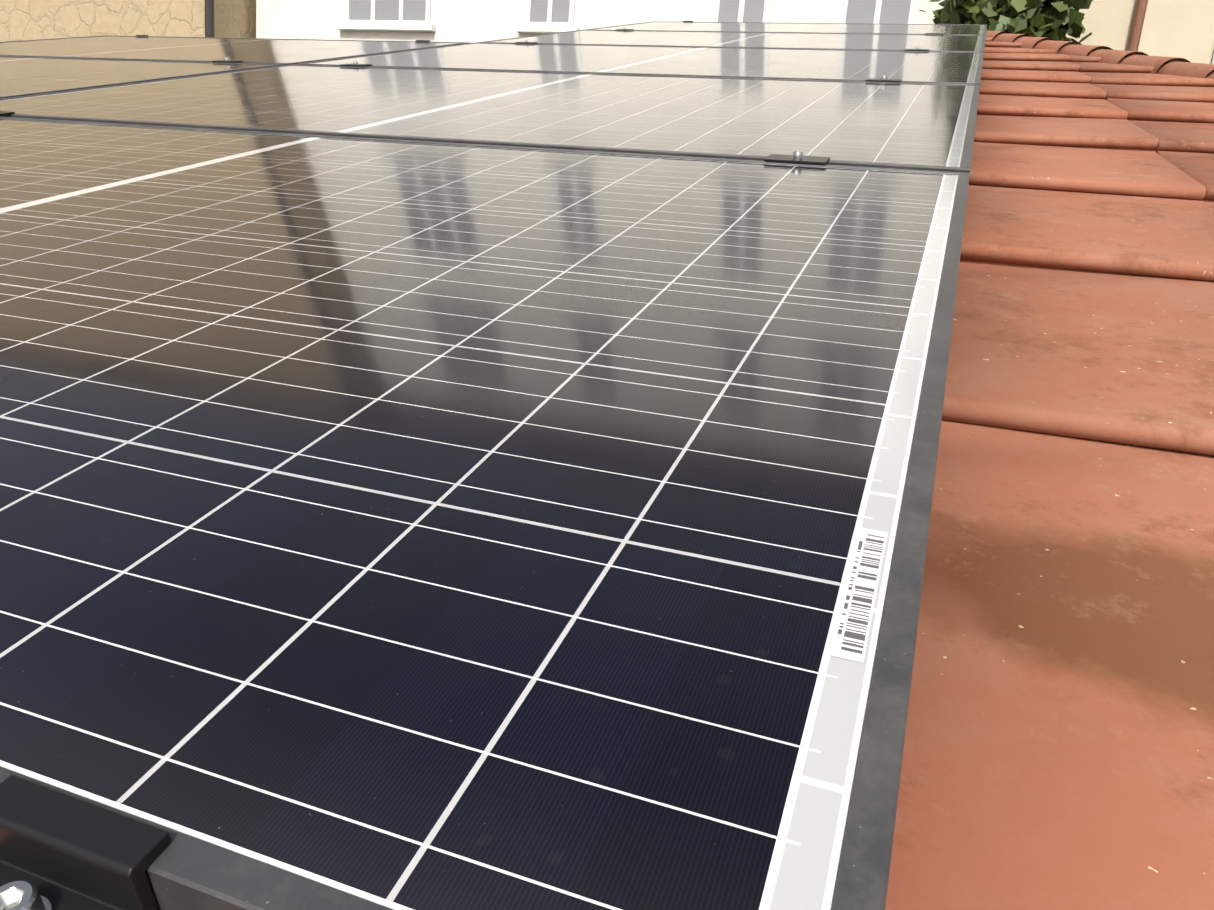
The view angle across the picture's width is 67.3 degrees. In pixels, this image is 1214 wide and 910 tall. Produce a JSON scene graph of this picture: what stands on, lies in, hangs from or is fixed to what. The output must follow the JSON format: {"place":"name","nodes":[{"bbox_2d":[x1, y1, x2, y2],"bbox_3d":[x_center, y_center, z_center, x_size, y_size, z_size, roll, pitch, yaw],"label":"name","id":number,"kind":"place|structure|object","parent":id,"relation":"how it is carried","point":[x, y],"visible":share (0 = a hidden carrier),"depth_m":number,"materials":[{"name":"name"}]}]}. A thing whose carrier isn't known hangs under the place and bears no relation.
{"place":"outdoors","nodes":[
{"label":"outdoors","id":0,"kind":"place"},
{"bbox_2d":[256,0,943,42],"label":"white block","id":1,"kind":"structure","parent":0,"point":[472,21],"depth_m":13.36,"materials":[{"name":"white paint"}]},
{"bbox_2d":[336,0,916,33],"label":"white block frames","id":2,"kind":"structure","parent":1,"relation":"attached to","point":[401,24],"depth_m":13.22,"materials":[{"name":"white"}]},
{"bbox_2d":[885,38,1213,909],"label":"roof tiles","id":3,"kind":"object","parent":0,"point":[1059,746],"visible":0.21,"depth_m":0.58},
{"label":"ground","id":4,"kind":"structure","parent":0,"visible":0},
{"bbox_2d":[0,0,255,41],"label":"stone wall","id":5,"kind":"structure","parent":4,"relation":"on","point":[21,20],"depth_m":14.81,"materials":[{"name":"beige stone"}]},
{"bbox_2d":[204,0,214,37],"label":"down pipe","id":6,"kind":"object","parent":5,"relation":"attached to","point":[209,19],"visible":0.08,"depth_m":13.96,"materials":[{"name":"grey metal"}]},
{"bbox_2d":[919,0,1092,42],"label":"tree","id":7,"kind":"object","parent":4,"relation":"on","point":[1057,20],"visible":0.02,"depth_m":9.28,"materials":[{"name":"plant"}]},
{"bbox_2d":[1066,0,1213,63],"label":"cream house","id":8,"kind":"structure","parent":4,"relation":"on","point":[1184,29],"depth_m":10.40,"materials":[{"name":"beige paint"}]},
{"bbox_2d":[1127,0,1147,50],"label":"down pipe","id":9,"kind":"object","parent":8,"relation":"attached to","point":[1137,24],"depth_m":10.35,"materials":[{"name":"brown metal"}]},
{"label":"house","id":10,"kind":"structure","parent":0},
{"bbox_3d":[-1.417,-1.282,3.470,9.428,0.220,7.600,10,29,18],"label":"roof","id":11,"kind":"object","parent":10,"relation":"on","visible":0},
{"bbox_2d":[986,31,1213,78],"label":"ridge tiles","id":12,"kind":"object","parent":11,"relation":"on","point":[1176,66],"visible":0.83,"depth_m":3.81,"materials":[{"name":"ceramic"}]},
{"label":"rails","id":13,"kind":"object","parent":11,"relation":"on","visible":0},
{"bbox_2d":[0,56,283,98],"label":"panel frame","id":14,"kind":"object","parent":13,"relation":"on","point":[269,65],"visible":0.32,"depth_m":2.14,"materials":[{"name":"black metal"}]},
{"bbox_2d":[0,57,267,96],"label":"glass panel","id":15,"kind":"object","parent":14,"relation":"in","point":[22,75],"visible":1,"depth_m":2.21,"materials":[{"name":"black glass"}]},
{"bbox_2d":[0,35,469,64],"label":"panel frame","id":16,"kind":"object","parent":13,"relation":"on","point":[244,62],"visible":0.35,"depth_m":2.72,"materials":[{"name":"black metal"}]},
{"bbox_2d":[0,36,456,62],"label":"glass panel","id":17,"kind":"object","parent":16,"relation":"in","point":[244,50],"visible":1,"depth_m":3.00,"materials":[{"name":"glass"}]},
{"bbox_2d":[0,21,950,909],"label":"clamps","id":18,"kind":"object","parent":13,"relation":"attached to","point":[60,851],"visible":0.62,"depth_m":0.22,"materials":[{"name":"black metal"}]},
{"bbox_2d":[0,27,936,909],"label":"bolts","id":19,"kind":"object","parent":18,"relation":"on","point":[20,895],"visible":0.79,"depth_m":0.21,"materials":[{"name":"silver metal"}]},
{"bbox_2d":[0,117,969,909],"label":"panel frame","id":20,"kind":"object","parent":13,"relation":"on","point":[184,871],"visible":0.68,"depth_m":0.25,"materials":[{"name":"metal"}]},
{"bbox_2d":[0,119,957,909],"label":"glass panel","id":21,"kind":"object","parent":20,"relation":"in","point":[414,527],"visible":1,"depth_m":0.37,"materials":[{"name":"black glass"}]},
{"bbox_2d":[829,527,887,662],"bbox_3d":[0.088,0.046,0.316,0.010,0.001,0.080,10,29,18],"label":"barcode label","id":22,"kind":"object","parent":21,"relation":"attached to","point":[851,633],"visible":1,"depth_m":0.31,"materials":[{"name":"white paper"}]},
{"bbox_2d":[0,64,979,172],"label":"panel frame","id":23,"kind":"object","parent":13,"relation":"on","point":[965,163],"visible":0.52,"depth_m":1.26,"materials":[{"name":"black metal"}]},
{"bbox_2d":[0,65,973,166],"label":"glass panel","id":24,"kind":"object","parent":23,"relation":"in","point":[914,124],"visible":1,"depth_m":1.53,"materials":[{"name":"glass"}]},
{"bbox_2d":[296,42,983,84],"bbox_3d":[0.148,-1.090,2.546,1.684,0.036,1.000,10,29,18],"label":"panel frame","id":25,"kind":"object","parent":13,"relation":"on","point":[979,71],"visible":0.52,"depth_m":2.24,"materials":[{"name":"metal"}]},
{"bbox_2d":[307,43,979,82],"bbox_3d":[0.148,-1.105,2.539,1.665,0.001,0.981,10,29,18],"label":"glass panel","id":26,"kind":"object","parent":25,"relation":"in","point":[958,67],"visible":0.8,"depth_m":2.44,"materials":[{"name":"glass"}]},
{"bbox_2d":[478,30,985,51],"bbox_3d":[0.506,-1.531,3.394,1.684,0.036,1.000,10,29,18],"label":"panel frame","id":27,"kind":"object","parent":13,"relation":"on","point":[983,43],"visible":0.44,"depth_m":3.21,"materials":[{"name":"metal"}]},
{"bbox_2d":[490,30,982,50],"bbox_3d":[0.506,-1.545,3.387,1.665,0.001,0.981,10,29,18],"label":"glass panel","id":28,"kind":"object","parent":27,"relation":"in","point":[859,41],"visible":0.8,"depth_m":3.32,"materials":[{"name":"glass"}]},
{"bbox_2d":[585,21,986,34],"bbox_3d":[0.864,-1.971,4.242,1.684,0.036,1.000,10,29,18],"label":"panel frame","id":29,"kind":"object","parent":13,"relation":"on","point":[985,29],"visible":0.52,"depth_m":4.21,"materials":[{"name":"metal"}]},
{"bbox_2d":[595,22,983,34],"bbox_3d":[0.864,-1.985,4.234,1.665,0.001,0.981,10,29,18],"label":"glass panel","id":30,"kind":"object","parent":29,"relation":"in","point":[835,28],"visible":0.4,"depth_m":4.19,"materials":[{"name":"glass"}]}
]}

